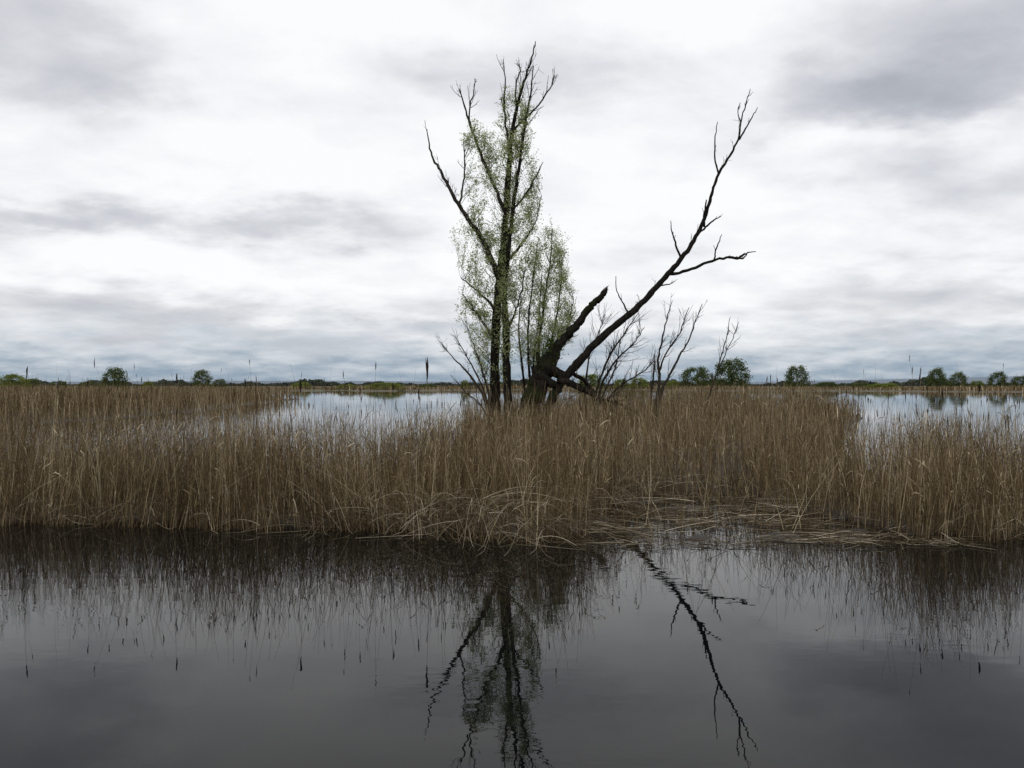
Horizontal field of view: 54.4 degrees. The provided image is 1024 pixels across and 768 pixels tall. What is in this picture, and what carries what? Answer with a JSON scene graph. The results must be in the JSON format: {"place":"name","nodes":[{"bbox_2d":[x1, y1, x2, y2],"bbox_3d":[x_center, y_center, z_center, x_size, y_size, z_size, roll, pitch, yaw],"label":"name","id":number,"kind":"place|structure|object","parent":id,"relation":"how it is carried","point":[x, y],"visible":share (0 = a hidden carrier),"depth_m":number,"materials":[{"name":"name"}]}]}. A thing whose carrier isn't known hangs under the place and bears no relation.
{"place":"outdoors","nodes":[
{"label":"outdoors","id":0,"kind":"place"},
{"bbox_2d":[0,390,1023,767],"bbox_3d":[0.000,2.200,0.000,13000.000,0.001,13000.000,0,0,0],"label":"water","id":1,"kind":"structure","parent":0,"point":[158,646],"depth_m":8.44,"materials":[{"name":"black liquid"}]},
{"bbox_2d":[23,366,28,515],"bbox_3d":[-7.719,0.979,15.856,0.117,2.542,0.078,0,0,-28],"label":"tall reed","id":2,"kind":"object","parent":1,"relation":"in","point":[24,429],"visible":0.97,"depth_m":15.85,"materials":[{"name":"plant"}]},
{"bbox_2d":[174,374,181,491],"bbox_3d":[-5.340,1.035,15.891,0.124,2.431,0.052,0,0,-11],"label":"tall reed","id":3,"kind":"object","parent":1,"relation":"in","point":[179,443],"visible":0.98,"depth_m":15.90,"materials":[{"name":"plant"}]},
{"bbox_2d":[299,382,306,480],"bbox_3d":[-3.240,1.085,15.467,0.068,2.331,0.166,0,0,42],"label":"tall reed","id":4,"kind":"object","parent":1,"relation":"in","point":[301,419],"visible":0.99,"depth_m":15.44,"materials":[{"name":"plant"}]},
{"bbox_2d":[413,388,419,475],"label":"tall reed","id":5,"kind":"object","parent":1,"relation":"in","point":[415,429],"visible":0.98,"depth_m":16.20,"materials":[{"name":"plant"}]},
{"bbox_2d":[0,356,1023,545],"bbox_3d":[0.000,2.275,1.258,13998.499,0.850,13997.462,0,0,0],"label":"ground","id":6,"kind":"structure","parent":0,"point":[699,537],"depth_m":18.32,"materials":[{"name":"brown plant"}]},
{"bbox_2d":[0,373,32,388],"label":"bush","id":7,"kind":"object","parent":6,"relation":"on","point":[11,378],"visible":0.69,"depth_m":338.57,"materials":[{"name":"green plant"}]},
{"bbox_2d":[27,378,42,385],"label":"bush","id":8,"kind":"object","parent":6,"relation":"on","point":[35,381],"visible":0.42,"depth_m":349.19,"materials":[{"name":"green plant"}]},
{"bbox_2d":[50,380,69,386],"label":"bush","id":9,"kind":"object","parent":6,"relation":"on","point":[58,382],"visible":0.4,"depth_m":369.09,"materials":[{"name":"green plant"}]},
{"bbox_2d":[78,382,96,386],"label":"bush","id":10,"kind":"object","parent":6,"relation":"on","point":[86,383],"visible":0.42,"depth_m":388.70,"materials":[{"name":"green plant"}]},
{"bbox_2d":[87,381,92,511],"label":"tall reed","id":11,"kind":"object","parent":6,"relation":"on","point":[89,431],"visible":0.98,"depth_m":16.41,"materials":[{"name":"plant"}]},
{"bbox_2d":[98,366,130,386],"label":"tree","id":12,"kind":"object","parent":6,"relation":"on","point":[117,374],"visible":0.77,"depth_m":343.33,"materials":[{"name":"green plant"}]},
{"bbox_2d":[140,381,153,387],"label":"bush","id":13,"kind":"object","parent":6,"relation":"on","point":[144,384],"visible":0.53,"depth_m":369.35,"materials":[{"name":"green plant"}]},
{"bbox_2d":[0,374,306,425],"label":"reed bed","id":14,"kind":"object","parent":6,"relation":"on","point":[39,395],"visible":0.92,"depth_m":81.64,"materials":[{"name":"plant"}]},
{"bbox_2d":[190,369,213,386],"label":"tree","id":15,"kind":"object","parent":6,"relation":"on","point":[201,374],"visible":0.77,"depth_m":378.98,"materials":[{"name":"green plant"}]},
{"bbox_2d":[212,378,227,387],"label":"bush","id":16,"kind":"object","parent":6,"relation":"on","point":[216,383],"visible":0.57,"depth_m":379.31,"materials":[{"name":"green plant"}]},
{"bbox_2d":[242,379,246,492],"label":"tall reed","id":17,"kind":"object","parent":6,"relation":"on","point":[243,422],"visible":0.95,"depth_m":16.95,"materials":[{"name":"plant"}]},
{"bbox_2d":[288,382,312,387],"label":"bush","id":18,"kind":"object","parent":6,"relation":"on","point":[298,384],"visible":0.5,"depth_m":379.08,"materials":[{"name":"green plant"}]},
{"bbox_2d":[332,384,359,388],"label":"bush","id":19,"kind":"object","parent":6,"relation":"on","point":[342,385],"visible":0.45,"depth_m":343.72,"materials":[{"name":"green plant"}]},
{"bbox_2d":[365,382,404,389],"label":"bush","id":20,"kind":"object","parent":6,"relation":"on","point":[388,384],"visible":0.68,"depth_m":319.63,"materials":[{"name":"green plant"}]},
{"bbox_2d":[388,383,392,495],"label":"tall reed","id":21,"kind":"object","parent":6,"relation":"on","point":[390,438],"visible":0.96,"depth_m":16.01,"materials":[{"name":"plant"}]},
{"bbox_2d":[416,384,435,387],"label":"bush","id":22,"kind":"object","parent":6,"relation":"on","point":[425,385],"visible":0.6,"depth_m":378.86,"materials":[{"name":"green plant"}]},
{"bbox_2d":[425,356,432,489],"bbox_3d":[-1.285,0.907,15.621,0.129,2.686,0.079,0,0,-23],"label":"tall reed","id":23,"kind":"object","parent":6,"relation":"on","point":[427,366],"visible":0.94,"depth_m":15.59,"materials":[{"name":"plant"}]},
{"bbox_2d":[435,319,493,427],"bbox_3d":[-2.354,-0.373,49.388,3.059,5.690,1.891,0,0,0],"label":"willow shrub","id":24,"kind":"object","parent":6,"relation":"on","point":[474,381],"visible":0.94,"depth_m":49.04,"materials":[{"name":"brown plant"}]},
{"bbox_2d":[460,380,468,388],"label":"bush","id":25,"kind":"object","parent":6,"relation":"on","point":[466,383],"visible":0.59,"depth_m":359.77,"materials":[{"name":"green plant"}]},
{"bbox_2d":[423,41,557,426],"bbox_3d":[-0.793,-7.362,50.129,5.336,19.644,5.171,0,0,29],"label":"willow tree","id":26,"kind":"object","parent":6,"relation":"on","point":[501,269],"visible":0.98,"depth_m":49.71,"materials":[{"name":"green plant"}]},
{"bbox_2d":[0,383,1023,390],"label":"reed bed","id":27,"kind":"object","parent":6,"relation":"on","point":[923,388],"visible":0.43,"depth_m":327.94,"materials":[{"name":"plant"}]},
{"bbox_2d":[1,441,1023,558],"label":"fallen straw","id":28,"kind":"object","parent":6,"relation":"on","point":[932,541],"visible":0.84,"depth_m":14.55,"materials":[{"name":"beige plant"}]},
{"bbox_2d":[7,376,1021,386],"bbox_3d":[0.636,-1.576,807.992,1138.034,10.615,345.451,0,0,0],"label":"distant woodland","id":29,"kind":"object","parent":6,"relation":"on","point":[320,382],"visible":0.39,"depth_m":773.20,"materials":[{"name":"green plant"}]},
{"bbox_2d":[509,214,581,412],"bbox_3d":[1.642,-3.141,51.225,3.949,11.205,4.414,0,0,0],"label":"willow tree","id":30,"kind":"object","parent":6,"relation":"on","point":[541,286],"visible":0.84,"depth_m":50.89,"materials":[{"name":"green plant"}]},
{"bbox_2d":[578,373,604,388],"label":"bush","id":31,"kind":"object","parent":6,"relation":"on","point":[594,377],"visible":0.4,"depth_m":368.12,"materials":[{"name":"green plant"}]},
{"bbox_2d":[579,298,661,421],"bbox_3d":[5.617,-0.991,50.933,4.299,6.924,2.237,0,0,27],"label":"willow shrub","id":32,"kind":"object","parent":6,"relation":"on","point":[616,361],"visible":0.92,"depth_m":51.00,"materials":[{"name":"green plant"}]},
{"bbox_2d":[613,379,630,388],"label":"bush","id":33,"kind":"object","parent":6,"relation":"on","point":[619,381],"visible":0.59,"depth_m":369.06,"materials":[{"name":"green plant"}]},
{"bbox_2d":[515,91,757,428],"bbox_3d":[6.101,-5.785,48.114,12.141,17.711,3.886,0,0,0],"label":"dead tree","id":34,"kind":"object","parent":6,"relation":"on","point":[545,369],"visible":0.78,"depth_m":48.89,"materials":[{"name":"black wood"}]},
{"bbox_2d":[628,377,648,388],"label":"bush","id":35,"kind":"object","parent":6,"relation":"on","point":[640,384],"visible":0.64,"depth_m":378.78,"materials":[{"name":"green plant"}]},
{"bbox_2d":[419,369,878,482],"bbox_3d":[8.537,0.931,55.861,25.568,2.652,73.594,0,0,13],"label":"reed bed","id":36,"kind":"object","parent":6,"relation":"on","point":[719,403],"visible":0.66,"depth_m":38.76,"materials":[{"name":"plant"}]},
{"bbox_2d":[666,380,682,387],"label":"bush","id":37,"kind":"object","parent":6,"relation":"on","point":[670,383],"visible":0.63,"depth_m":379.22,"materials":[{"name":"green plant"}]},
{"bbox_2d":[647,294,706,425],"bbox_3d":[8.394,-1.059,50.719,2.984,7.039,2.028,0,0,31],"label":"willow shrub","id":38,"kind":"object","parent":6,"relation":"on","point":[658,391],"visible":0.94,"depth_m":50.56,"materials":[{"name":"brown plant"}]},
{"bbox_2d":[679,366,715,388],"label":"tree","id":39,"kind":"object","parent":6,"relation":"on","point":[702,374],"visible":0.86,"depth_m":377.59,"materials":[{"name":"green plant"}]},
{"bbox_2d":[706,319,739,408],"bbox_3d":[10.872,-0.531,52.136,2.189,5.980,0.796,0,0,11],"label":"willow shrub","id":40,"kind":"object","parent":6,"relation":"on","point":[718,367],"visible":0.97,"depth_m":52.04,"materials":[{"name":"brown plant"}]},
{"bbox_2d":[708,357,753,387],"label":"tree","id":41,"kind":"object","parent":6,"relation":"on","point":[730,372],"visible":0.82,"depth_m":387.44,"materials":[{"name":"green plant"}]},
{"bbox_2d":[781,364,812,388],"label":"tree","id":42,"kind":"object","parent":6,"relation":"on","point":[790,373],"visible":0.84,"depth_m":383.03,"materials":[{"name":"green plant"}]},
{"bbox_2d":[812,382,841,387],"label":"bush","id":43,"kind":"object","parent":6,"relation":"on","point":[830,384],"visible":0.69,"depth_m":388.42,"materials":[{"name":"green plant"}]},
{"bbox_2d":[848,383,871,387],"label":"bush","id":44,"kind":"object","parent":6,"relation":"on","point":[862,384],"visible":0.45,"depth_m":388.47,"materials":[{"name":"green plant"}]},
{"bbox_2d":[864,383,899,387],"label":"bush","id":45,"kind":"object","parent":6,"relation":"on","point":[881,385],"visible":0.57,"depth_m":348.81,"materials":[{"name":"green plant"}]},
{"bbox_2d":[923,365,948,387],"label":"tree","id":46,"kind":"object","parent":6,"relation":"on","point":[939,373],"visible":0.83,"depth_m":419.02,"materials":[{"name":"green plant"}]},
{"bbox_2d":[949,371,968,386],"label":"tree","id":47,"kind":"object","parent":6,"relation":"on","point":[958,377],"visible":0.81,"depth_m":428.84,"materials":[{"name":"green plant"}]},
{"bbox_2d":[969,380,984,386],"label":"bush","id":48,"kind":"object","parent":6,"relation":"on","point":[974,384],"visible":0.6,"depth_m":429.39,"materials":[{"name":"green plant"}]},
{"bbox_2d":[976,383,980,456],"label":"tall reed","id":49,"kind":"object","parent":6,"relation":"on","point":[977,406],"visible":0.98,"depth_m":15.19,"materials":[{"name":"plant"}]},
{"bbox_2d":[986,371,1011,387],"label":"tree","id":50,"kind":"object","parent":6,"relation":"on","point":[1002,380],"visible":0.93,"depth_m":438.74,"materials":[{"name":"green plant"}]},
{"bbox_2d":[1010,374,1023,386],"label":"tree","id":51,"kind":"object","parent":6,"relation":"on","point":[1016,379],"visible":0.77,"depth_m":439.55,"materials":[{"name":"green plant"}]},
{"bbox_2d":[0,0,1023,382],"label":"sky","id":52,"kind":"structure","parent":0,"point":[186,186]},
{"bbox_2d":[49,376,1022,383],"bbox_3d":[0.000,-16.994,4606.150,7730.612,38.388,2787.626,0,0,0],"label":"hills","id":53,"kind":"structure","parent":0,"point":[976,379],"depth_m":4306.70,"materials":[{"name":"green plant"}]}
]}

